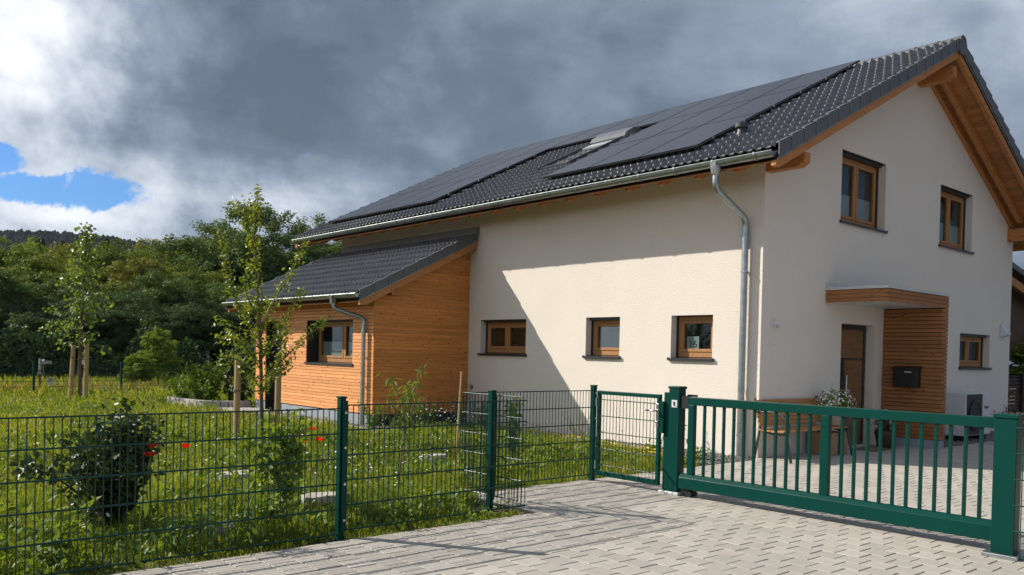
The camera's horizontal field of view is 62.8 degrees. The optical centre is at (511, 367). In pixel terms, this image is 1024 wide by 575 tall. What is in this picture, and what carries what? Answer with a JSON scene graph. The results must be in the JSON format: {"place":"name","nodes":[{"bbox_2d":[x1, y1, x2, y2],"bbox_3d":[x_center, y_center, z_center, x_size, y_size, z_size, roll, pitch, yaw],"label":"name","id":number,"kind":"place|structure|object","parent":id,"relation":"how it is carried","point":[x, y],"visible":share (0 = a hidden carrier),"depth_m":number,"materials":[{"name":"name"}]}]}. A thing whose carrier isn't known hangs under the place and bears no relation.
{"place":"outdoors","nodes":[
{"label":"outdoors","id":0,"kind":"place"},
{"bbox_2d":[0,364,1023,574],"bbox_3d":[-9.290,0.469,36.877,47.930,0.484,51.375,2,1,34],"label":"grass","id":1,"kind":"structure","parent":0,"point":[181,407],"depth_m":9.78,"materials":[{"name":"green plant"}]},
{"bbox_2d":[0,302,57,367],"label":"broadleaf tree","id":2,"kind":"object","parent":1,"relation":"on","point":[18,311],"visible":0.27,"depth_m":37.09,"materials":[{"name":"green plant"}]},
{"bbox_2d":[0,311,92,361],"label":"broadleaf tree","id":3,"kind":"object","parent":1,"relation":"on","point":[28,319],"visible":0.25,"depth_m":36.46,"materials":[{"name":"green plant"}]},
{"bbox_2d":[23,495,100,564],"bbox_3d":[-3.112,1.126,5.814,0.348,0.494,0.412,2,1,22],"label":"garden plant","id":4,"kind":"object","parent":1,"relation":"on","point":[65,521],"visible":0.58,"depth_m":5.79,"materials":[{"name":"green plant"}]},
{"bbox_2d":[39,222,114,399],"bbox_3d":[-11.466,-1.476,22.320,1.717,4.865,1.492,1,1,-3],"label":"maple tree","id":5,"kind":"object","parent":1,"relation":"on","point":[81,295],"visible":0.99,"depth_m":22.34,"materials":[{"name":"green plant"}]},
{"bbox_2d":[83,343,88,397],"bbox_3d":[-11.330,0.186,22.322,0.139,1.751,0.118,0,1,-41],"label":"tree stake","id":6,"kind":"object","parent":1,"relation":"on","point":[86,373],"visible":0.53,"depth_m":22.27,"materials":[{"name":"brown wood"}]},
{"bbox_2d":[9,397,169,529],"bbox_3d":[-3.336,0.793,6.751,0.781,1.121,1.123,2,1,18],"label":"dark bush","id":7,"kind":"object","parent":1,"relation":"on","point":[107,465],"visible":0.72,"depth_m":6.71,"materials":[{"name":"green plant"}]},
{"bbox_2d":[44,299,144,360],"bbox_3d":[-19.281,-1.303,38.440,4.800,3.584,4.799,2,1,27],"label":"broadleaf tree","id":8,"kind":"object","parent":1,"relation":"on","point":[112,315],"visible":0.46,"depth_m":37.65,"materials":[{"name":"green plant"}]},
{"bbox_2d":[47,267,155,335],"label":"broadleaf tree","id":9,"kind":"object","parent":1,"relation":"on","point":[112,287],"visible":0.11,"depth_m":42.18,"materials":[{"name":"green plant"}]},
{"bbox_2d":[60,289,159,351],"bbox_3d":[-19.052,-1.705,40.589,5.425,4.362,5.424,1,1,-34],"label":"broadleaf tree","id":10,"kind":"object","parent":1,"relation":"on","point":[121,298],"visible":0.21,"depth_m":39.61,"materials":[{"name":"green plant"}]},
{"bbox_2d":[0,362,252,392],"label":"back fence","id":11,"kind":"object","parent":1,"relation":"on","point":[120,380],"visible":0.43,"depth_m":25.79,"materials":[{"name":"green metal"}]},
{"bbox_2d":[0,374,253,392],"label":"dry grass","id":12,"kind":"structure","parent":1,"relation":"on","point":[61,383],"depth_m":26.28,"materials":[{"name":"green plant"}]},
{"bbox_2d":[0,310,255,378],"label":"undergrowth","id":13,"kind":"object","parent":1,"relation":"on","point":[21,362],"visible":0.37,"depth_m":36.14,"materials":[{"name":"green plant"}]},
{"bbox_2d":[117,351,162,382],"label":"garden bush","id":14,"kind":"object","parent":1,"relation":"on","point":[138,359],"visible":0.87,"depth_m":28.56,"materials":[{"name":"green plant"}]},
{"bbox_2d":[109,301,198,356],"bbox_3d":[-16.960,-1.284,39.599,4.150,3.615,4.150,1,1,-25],"label":"broadleaf tree","id":15,"kind":"object","parent":1,"relation":"on","point":[174,320],"visible":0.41,"depth_m":38.71,"materials":[{"name":"green plant"}]},
{"bbox_2d":[133,326,182,386],"bbox_3d":[-12.847,-0.376,30.433,1.801,2.229,1.651,2,1,41],"label":"garden bush","id":16,"kind":"object","parent":1,"relation":"on","point":[162,351],"visible":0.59,"depth_m":30.13,"materials":[{"name":"green plant"}]},
{"bbox_2d":[155,355,189,382],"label":"garden bush","id":17,"kind":"object","parent":1,"relation":"on","point":[173,361],"visible":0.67,"depth_m":29.93,"materials":[{"name":"green plant"}]},
{"bbox_2d":[158,370,198,398],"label":"garden plant","id":18,"kind":"object","parent":1,"relation":"on","point":[183,394],"visible":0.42,"depth_m":22.38,"materials":[{"name":"green plant"}]},
{"bbox_2d":[139,500,222,553],"bbox_3d":[-2.428,1.180,6.186,0.598,0.443,0.397,0,1,-41],"label":"garden plant","id":19,"kind":"object","parent":1,"relation":"on","point":[175,535],"visible":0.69,"depth_m":6.17,"materials":[{"name":"green plant"}]},
{"bbox_2d":[138,301,237,361],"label":"broadleaf tree","id":20,"kind":"object","parent":1,"relation":"on","point":[202,313],"visible":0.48,"depth_m":40.27,"materials":[{"name":"green plant"}]},
{"bbox_2d":[176,373,218,399],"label":"garden plant","id":21,"kind":"object","parent":1,"relation":"on","point":[199,393],"visible":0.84,"depth_m":21.04,"materials":[{"name":"green plant"}]},
{"bbox_2d":[183,355,231,400],"bbox_3d":[-7.832,0.343,21.732,0.997,1.336,1.210,2,1,15],"label":"garden plant","id":22,"kind":"object","parent":1,"relation":"on","point":[219,373],"visible":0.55,"depth_m":21.52,"materials":[{"name":"green plant"}]},
{"bbox_2d":[167,396,249,408],"bbox_3d":[-7.834,0.893,21.110,2.675,0.200,0.719,2,1,23],"label":"raised bed","id":23,"kind":"object","parent":1,"relation":"on","point":[218,403],"visible":0.47,"depth_m":20.74,"materials":[{"name":"stone"}]},
{"bbox_2d":[169,280,255,362],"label":"broadleaf tree","id":24,"kind":"object","parent":1,"relation":"on","point":[212,287],"visible":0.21,"depth_m":42.47,"materials":[{"name":"green plant"}]},
{"bbox_2d":[198,296,256,365],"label":"broadleaf tree","id":25,"kind":"object","parent":1,"relation":"on","point":[225,315],"visible":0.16,"depth_m":41.26,"materials":[{"name":"green plant"}]},
{"bbox_2d":[195,478,265,552],"bbox_3d":[-2.087,1.113,6.375,0.474,0.592,0.399,2,1,17],"label":"garden plant","id":26,"kind":"object","parent":1,"relation":"on","point":[238,517],"visible":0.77,"depth_m":6.35,"materials":[{"name":"green plant"}]},
{"bbox_2d":[213,370,254,401],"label":"garden plant","id":27,"kind":"object","parent":1,"relation":"on","point":[244,387],"visible":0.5,"depth_m":21.13,"materials":[{"name":"green plant"}]},
{"bbox_2d":[233,356,259,443],"bbox_3d":[-4.145,0.600,13.093,0.126,1.572,0.487,2,1,33],"label":"tree stake","id":28,"kind":"object","parent":1,"relation":"on","point":[237,384],"visible":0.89,"depth_m":12.90,"materials":[{"name":"wood"}]},
{"bbox_2d":[0,396,527,574],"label":"fence","id":29,"kind":"object","parent":1,"relation":"on","point":[341,459],"visible":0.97,"depth_m":6.28,"materials":[{"name":"green metal"}]},
{"bbox_2d":[211,184,332,430],"bbox_3d":[-3.894,-0.808,13.339,2.014,4.178,1.074,0,1,-41],"label":"pear tree","id":30,"kind":"object","parent":1,"relation":"on","point":[258,307],"visible":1,"depth_m":13.19,"materials":[{"name":"green plant"}]},
{"bbox_2d":[264,362,281,422],"bbox_3d":[-3.990,0.624,13.939,0.119,1.501,1.215,1,1,-6],"label":"tree stake","id":31,"kind":"object","parent":1,"relation":"on","point":[277,393],"visible":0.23,"depth_m":14.44,"materials":[{"name":"wood"}]},
{"bbox_2d":[232,405,316,509],"bbox_3d":[-2.155,0.892,7.718,0.869,1.102,0.617,0,1,-41],"label":"lobed shrub","id":32,"kind":"object","parent":1,"relation":"on","point":[278,452],"visible":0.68,"depth_m":7.64,"materials":[{"name":"green plant"}]},
{"bbox_2d":[249,482,299,537],"bbox_3d":[-1.934,1.181,6.831,0.353,0.510,0.472,2,1,18],"label":"garden plant","id":33,"kind":"object","parent":1,"relation":"on","point":[276,508],"visible":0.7,"depth_m":6.81,"materials":[{"name":"green plant"}]},
{"bbox_2d":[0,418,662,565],"bbox_3d":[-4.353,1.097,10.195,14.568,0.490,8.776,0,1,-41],"label":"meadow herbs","id":34,"kind":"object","parent":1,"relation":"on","point":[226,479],"visible":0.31,"depth_m":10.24,"materials":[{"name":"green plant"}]},
{"bbox_2d":[0,404,662,574],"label":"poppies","id":35,"kind":"object","parent":1,"relation":"on","point":[243,477],"visible":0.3,"depth_m":10.13,"materials":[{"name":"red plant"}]},
{"bbox_2d":[374,360,429,491],"bbox_3d":[-1.083,0.631,8.562,0.395,1.455,0.802,2,1,40],"label":"peach sapling","id":36,"kind":"object","parent":1,"relation":"on","point":[406,391],"visible":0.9,"depth_m":8.52,"materials":[{"name":"green plant"}]},
{"bbox_2d":[461,390,524,509],"bbox_3d":[-0.240,0.848,8.331,0.111,1.257,0.938,0,1,-41],"label":"return fence","id":37,"kind":"object","parent":1,"relation":"on","point":[492,395],"visible":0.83,"depth_m":8.25,"materials":[{"name":"green metal"}]},
{"bbox_2d":[502,398,524,459],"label":"garden plant","id":38,"kind":"object","parent":1,"relation":"on","point":[512,420],"visible":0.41,"depth_m":12.03,"materials":[{"name":"green plant"}]},
{"bbox_2d":[452,423,993,460],"bbox_3d":[3.506,1.333,16.132,18.405,0.001,7.388,1,1,-1],"label":"gravel bed","id":39,"kind":"object","parent":1,"relation":"on","point":[944,447],"depth_m":16.06,"materials":[{"name":"grey gravel"}]},
{"bbox_2d":[280,412,1022,465],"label":"gravel strip","id":40,"kind":"object","parent":39,"relation":"on","point":[738,459],"visible":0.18,"depth_m":14.97,"materials":[{"name":"grey gravel"}]},
{"bbox_2d":[945,391,990,441],"bbox_3d":[9.091,0.975,16.741,1.280,0.970,0.477,0,1,-41],"label":"heat pump","id":41,"kind":"object","parent":39,"relation":"on","point":[973,403],"visible":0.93,"depth_m":16.38,"materials":[{"name":"white metal"}]},
{"bbox_2d":[0,0,1023,365],"label":"sky","id":42,"kind":"structure","parent":0,"point":[127,119],"materials":[{"name":"grey"}]},
{"bbox_2d":[82,349,1023,425],"bbox_3d":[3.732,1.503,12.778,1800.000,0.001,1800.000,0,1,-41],"label":"ground","id":43,"kind":"structure","parent":0,"point":[1007,411],"depth_m":35.57,"materials":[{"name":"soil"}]},
{"bbox_2d":[0,235,55,269],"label":"broadleaf tree","id":44,"kind":"object","parent":43,"relation":"on","point":[31,249],"visible":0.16,"depth_m":52.06,"materials":[{"name":"green plant"}]},
{"bbox_2d":[0,268,58,327],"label":"broadleaf tree","id":45,"kind":"object","parent":43,"relation":"on","point":[10,285],"visible":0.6,"depth_m":39.13,"materials":[{"name":"green plant"}]},
{"bbox_2d":[14,277,95,326],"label":"broadleaf tree","id":46,"kind":"object","parent":43,"relation":"on","point":[48,285],"visible":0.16,"depth_m":40.51,"materials":[{"name":"green plant"}]},
{"bbox_2d":[2,245,113,303],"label":"broadleaf tree","id":47,"kind":"object","parent":43,"relation":"on","point":[39,268],"visible":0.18,"depth_m":44.32,"materials":[{"name":"green plant"}]},
{"bbox_2d":[37,241,117,360],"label":"broadleaf tree","id":48,"kind":"object","parent":43,"relation":"on","point":[65,246],"visible":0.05,"depth_m":50.61,"materials":[{"name":"green plant"}]},
{"bbox_2d":[50,238,203,303],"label":"broadleaf tree","id":49,"kind":"object","parent":43,"relation":"on","point":[111,252],"visible":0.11,"depth_m":48.20,"materials":[{"name":"green plant"}]},
{"bbox_2d":[82,255,181,304],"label":"broadleaf tree","id":50,"kind":"object","parent":43,"relation":"on","point":[129,271],"visible":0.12,"depth_m":44.90,"materials":[{"name":"green plant"}]},
{"bbox_2d":[116,268,210,339],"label":"broadleaf tree","id":51,"kind":"object","parent":43,"relation":"on","point":[159,293],"visible":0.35,"depth_m":42.47,"materials":[{"name":"green plant"}]},
{"bbox_2d":[133,234,245,286],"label":"broadleaf tree","id":52,"kind":"object","parent":43,"relation":"on","point":[161,247],"visible":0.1,"depth_m":54.53,"materials":[{"name":"green plant"}]},
{"bbox_2d":[145,259,244,322],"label":"broadleaf tree","id":53,"kind":"object","parent":43,"relation":"on","point":[193,273],"visible":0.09,"depth_m":45.73,"materials":[{"name":"green plant"}]},
{"bbox_2d":[174,226,300,289],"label":"broadleaf tree","id":54,"kind":"object","parent":43,"relation":"on","point":[237,239],"visible":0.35,"depth_m":53.63,"materials":[{"name":"green plant"}]},
{"bbox_2d":[189,201,341,285],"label":"broadleaf tree","id":55,"kind":"object","parent":43,"relation":"on","point":[272,225],"visible":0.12,"depth_m":57.38,"materials":[{"name":"green plant"}]},
{"bbox_2d":[250,249,314,286],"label":"broadleaf tree","id":56,"kind":"object","parent":43,"relation":"on","point":[306,261],"visible":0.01,"depth_m":54.16,"materials":[{"name":"green plant"}]},
{"bbox_2d":[222,226,478,426],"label":"annexe","id":57,"kind":"structure","parent":43,"relation":"on","point":[397,310],"depth_m":17.73,"materials":[{"name":"wood"}]},
{"bbox_2d":[304,320,353,365],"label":"window","id":58,"kind":"structure","parent":57,"relation":"in","point":[335,343],"depth_m":18.49,"materials":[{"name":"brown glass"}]},
{"bbox_2d":[461,385,597,488],"bbox_3d":[0.229,0.835,9.411,2.051,1.267,0.099,0,1,-41],"label":"side fence","id":59,"kind":"object","parent":43,"relation":"on","point":[592,435],"visible":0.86,"depth_m":9.65,"materials":[{"name":"green metal"}]},
{"bbox_2d":[292,35,1023,459],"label":"house","id":60,"kind":"structure","parent":43,"relation":"on","point":[856,231],"depth_m":15.06,"materials":[{"name":"paint"}]},
{"bbox_2d":[328,193,405,222],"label":"solar panel","id":61,"kind":"object","parent":60,"relation":"attached to","point":[361,210],"visible":0.74,"depth_m":22.10,"materials":[{"name":"glass"}]},
{"bbox_2d":[351,187,431,218],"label":"solar panel","id":62,"kind":"object","parent":60,"relation":"attached to","point":[373,210],"visible":0.71,"depth_m":21.21,"materials":[{"name":"glass"}]},
{"bbox_2d":[376,180,461,212],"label":"solar panel","id":63,"kind":"object","parent":60,"relation":"attached to","point":[400,204],"visible":0.71,"depth_m":20.32,"materials":[{"name":"glass"}]},
{"bbox_2d":[403,173,492,207],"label":"solar panel","id":64,"kind":"object","parent":60,"relation":"attached to","point":[443,193],"visible":0.94,"depth_m":19.34,"materials":[{"name":"glass"}]},
{"bbox_2d":[411,164,484,191],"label":"solar panel","id":65,"kind":"object","parent":60,"relation":"attached to","point":[446,178],"visible":0.55,"depth_m":22.40,"materials":[{"name":"glass"}]},
{"bbox_2d":[437,157,513,185],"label":"solar panel","id":66,"kind":"object","parent":60,"relation":"attached to","point":[474,171],"visible":0.58,"depth_m":21.51,"materials":[{"name":"glass"}]},
{"bbox_2d":[477,319,526,356],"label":"window","id":67,"kind":"structure","parent":60,"relation":"in","point":[503,337],"depth_m":17.72,"materials":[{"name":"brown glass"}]},
{"bbox_2d":[464,149,547,179],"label":"solar panel","id":68,"kind":"object","parent":60,"relation":"attached to","point":[504,166],"visible":0.87,"depth_m":20.52,"materials":[{"name":"glass"}]},
{"bbox_2d":[490,135,564,162],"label":"solar panel","id":69,"kind":"object","parent":60,"relation":"attached to","point":[525,149],"visible":0.56,"depth_m":22.63,"materials":[{"name":"glass"}]},
{"bbox_2d":[519,127,595,155],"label":"solar panel","id":70,"kind":"object","parent":60,"relation":"attached to","point":[555,142],"visible":0.62,"depth_m":21.74,"materials":[{"name":"glass"}]},
{"bbox_2d":[549,119,628,149],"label":"solar panel","id":71,"kind":"object","parent":60,"relation":"attached to","point":[585,135],"visible":0.72,"depth_m":20.76,"materials":[{"name":"glass"}]},
{"bbox_2d":[537,126,640,170],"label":"roof window","id":72,"kind":"structure","parent":60,"relation":"in","point":[604,140],"depth_m":18.31,"materials":[{"name":"glass"}]},
{"bbox_2d":[543,137,649,178],"bbox_3d":[1.639,-3.955,15.974,1.918,0.130,1.175,-33,22,-35],"label":"solar panel","id":73,"kind":"object","parent":60,"relation":"attached to","point":[584,163],"visible":0.77,"depth_m":15.87,"materials":[{"name":"glass"}]},
{"bbox_2d":[582,317,620,358],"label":"window","id":74,"kind":"structure","parent":60,"relation":"in","point":[605,331],"depth_m":15.54,"materials":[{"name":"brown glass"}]},
{"bbox_2d":[583,109,666,141],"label":"solar panel","id":75,"kind":"object","parent":60,"relation":"attached to","point":[629,122],"visible":0.56,"depth_m":19.99,"materials":[{"name":"glass"}]},
{"bbox_2d":[588,126,699,168],"bbox_3d":[2.414,-3.922,15.085,1.918,0.130,1.175,-33,22,-35],"label":"solar panel","id":76,"kind":"object","parent":60,"relation":"attached to","point":[635,152],"visible":0.77,"depth_m":14.97,"materials":[{"name":"glass"}]},
{"bbox_2d":[607,110,705,146],"bbox_3d":[2.962,-4.813,17.095,1.918,0.130,1.175,-33,22,-35],"label":"solar panel","id":77,"kind":"object","parent":60,"relation":"attached to","point":[654,129],"visible":0.62,"depth_m":17.06,"materials":[{"name":"glass"}]},
{"bbox_2d":[628,99,706,127],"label":"solar panel","id":78,"kind":"object","parent":60,"relation":"attached to","point":[660,117],"visible":0.58,"depth_m":19.05,"materials":[{"name":"glass"}]},
{"bbox_2d":[667,315,713,361],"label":"window","id":79,"kind":"structure","parent":60,"relation":"in","point":[701,326],"depth_m":14.05,"materials":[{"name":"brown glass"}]},
{"bbox_2d":[639,112,758,158],"bbox_3d":[3.189,-3.889,14.195,1.918,0.130,1.175,-33,22,-35],"label":"solar panel","id":80,"kind":"object","parent":60,"relation":"attached to","point":[705,134],"visible":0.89,"depth_m":14.03,"materials":[{"name":"black glass"}]},
{"bbox_2d":[652,98,755,136],"bbox_3d":[3.737,-4.780,16.206,1.918,0.130,1.175,-33,22,-35],"label":"solar panel","id":81,"kind":"object","parent":60,"relation":"attached to","point":[704,117],"visible":0.62,"depth_m":16.16,"materials":[{"name":"glass"}]},
{"bbox_2d":[663,87,752,120],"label":"solar panel","id":82,"kind":"object","parent":60,"relation":"attached to","point":[709,103],"visible":0.62,"depth_m":18.18,"materials":[{"name":"glass"}]},
{"bbox_2d":[708,74,803,109],"bbox_3d":[5.060,-5.638,17.327,1.918,0.130,1.175,-33,22,-35],"label":"solar panel","id":83,"kind":"object","parent":60,"relation":"attached to","point":[756,91],"visible":0.63,"depth_m":17.28,"materials":[{"name":"glass"}]},
{"bbox_2d":[704,84,812,124],"bbox_3d":[4.512,-4.747,15.316,1.918,0.130,1.175,-33,22,-35],"label":"solar panel","id":84,"kind":"object","parent":60,"relation":"attached to","point":[762,104],"visible":0.88,"depth_m":15.20,"materials":[{"name":"glass"}]},
{"bbox_2d":[760,60,859,96],"bbox_3d":[5.835,-5.605,16.438,1.918,0.130,1.175,-33,22,-35],"label":"solar panel","id":85,"kind":"object","parent":60,"relation":"attached to","point":[818,77],"visible":0.87,"depth_m":16.32,"materials":[{"name":"glass"}]},
{"bbox_2d":[838,324,865,444],"bbox_3d":[5.957,0.314,14.909,1.216,2.148,0.104,0,1,-41],"label":"door","id":86,"kind":"structure","parent":60,"relation":"in","point":[853,337],"depth_m":15.06,"materials":[{"name":"wood"}]},
{"bbox_2d":[839,150,887,233],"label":"window","id":87,"kind":"structure","parent":60,"relation":"in","point":[860,174],"depth_m":15.16,"materials":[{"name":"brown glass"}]},
{"bbox_2d":[891,366,921,387],"bbox_3d":[7.033,0.162,14.969,0.159,0.380,0.480,0,1,-41],"label":"mailbox","id":88,"kind":"object","parent":60,"relation":"attached to","point":[907,376],"visible":1,"depth_m":14.91,"materials":[{"name":"black metal"}]},
{"bbox_2d":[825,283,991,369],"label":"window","id":89,"kind":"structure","parent":60,"relation":"in","point":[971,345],"depth_m":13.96,"materials":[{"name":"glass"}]},
{"bbox_2d":[938,185,973,254],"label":"window","id":90,"kind":"structure","parent":60,"relation":"in","point":[952,201],"depth_m":17.80,"materials":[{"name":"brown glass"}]},
{"bbox_2d":[1007,375,1023,412],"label":"slat fence","id":91,"kind":"object","parent":43,"relation":"on","point":[1020,395],"visible":0.42,"depth_m":26.39,"materials":[{"name":"black wood"}]},
{"bbox_2d":[1008,342,1023,406],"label":"garden bush","id":92,"kind":"object","parent":43,"relation":"on","point":[1017,370],"visible":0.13,"depth_m":29.82,"materials":[{"name":"green plant"}]},
{"bbox_2d":[1009,262,1023,356],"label":"timber carport","id":93,"kind":"object","parent":43,"relation":"on","point":[1017,317],"visible":0.2,"depth_m":29.37,"materials":[{"name":"wood"}]},
{"bbox_2d":[1012,427,1023,559],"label":"roadside fence","id":94,"kind":"object","parent":43,"relation":"on","point":[1021,480],"visible":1,"depth_m":6.45,"materials":[{"name":"green metal"}]},
{"bbox_2d":[112,437,1023,574],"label":"paved driveway","id":95,"kind":"structure","parent":0,"point":[607,526],"depth_m":6.95,"materials":[{"name":"grey concrete"}]},
{"bbox_2d":[658,386,686,495],"bbox_3d":[1.783,0.796,9.230,0.180,1.187,0.270,0,1,-41],"label":"gate post","id":96,"kind":"object","parent":95,"relation":"on","point":[673,449],"visible":0.93,"depth_m":9.17,"materials":[{"name":"metal"}]},
{"bbox_2d":[594,390,664,484],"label":"wicket gate","id":97,"kind":"structure","parent":96,"relation":"attached to","point":[660,416],"depth_m":9.61,"materials":[{"name":"green metal"}]},
{"bbox_2d":[753,395,851,463],"bbox_3d":[4.535,0.927,13.004,1.940,0.930,0.677,0,1,-41],"label":"bench","id":98,"kind":"object","parent":95,"relation":"on","point":[782,415],"visible":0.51,"depth_m":12.97,"materials":[{"name":"wood"}]},
{"bbox_2d":[813,386,856,425],"bbox_3d":[5.212,0.614,13.564,0.676,0.656,0.676,0,1,-41],"label":"flower pot","id":99,"kind":"object","parent":98,"relation":"on","point":[836,420],"visible":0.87,"depth_m":13.45,"materials":[{"name":"white plant"}]},
{"bbox_2d":[811,430,847,455],"bbox_3d":[5.136,1.208,13.560,0.540,0.359,0.358,0,1,-41],"label":"cardboard box","id":100,"kind":"object","parent":95,"relation":"on","point":[835,444],"visible":0.42,"depth_m":13.42,"materials":[{"name":"brown"}]},
{"bbox_2d":[678,394,993,540],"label":"sliding gate","id":101,"kind":"structure","parent":95,"relation":"on","point":[691,484],"depth_m":7.75,"materials":[{"name":"green metal"}]},
{"bbox_2d":[872,409,899,447],"bbox_3d":[6.567,1.069,14.777,0.464,0.671,0.453,0,1,-41],"label":"planter basket","id":102,"kind":"object","parent":95,"relation":"on","point":[887,438],"visible":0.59,"depth_m":14.66,"materials":[{"name":"black"}]},
{"bbox_2d":[981,413,1023,561],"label":"gate post","id":103,"kind":"object","parent":95,"relation":"on","point":[1005,425],"visible":1,"depth_m":6.53,"materials":[{"name":"metal"}]},
{"bbox_3d":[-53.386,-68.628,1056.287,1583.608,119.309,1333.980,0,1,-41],"label":"hill","id":104,"kind":"structure","parent":0,"visible":0},
{"bbox_2d":[0,229,177,263],"bbox_3d":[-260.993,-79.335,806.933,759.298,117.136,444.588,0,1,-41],"label":"hill forest","id":105,"kind":"object","parent":104,"relation":"on","point":[21,235],"visible":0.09,"depth_m":843.81,"materials":[{"name":"green plant"}]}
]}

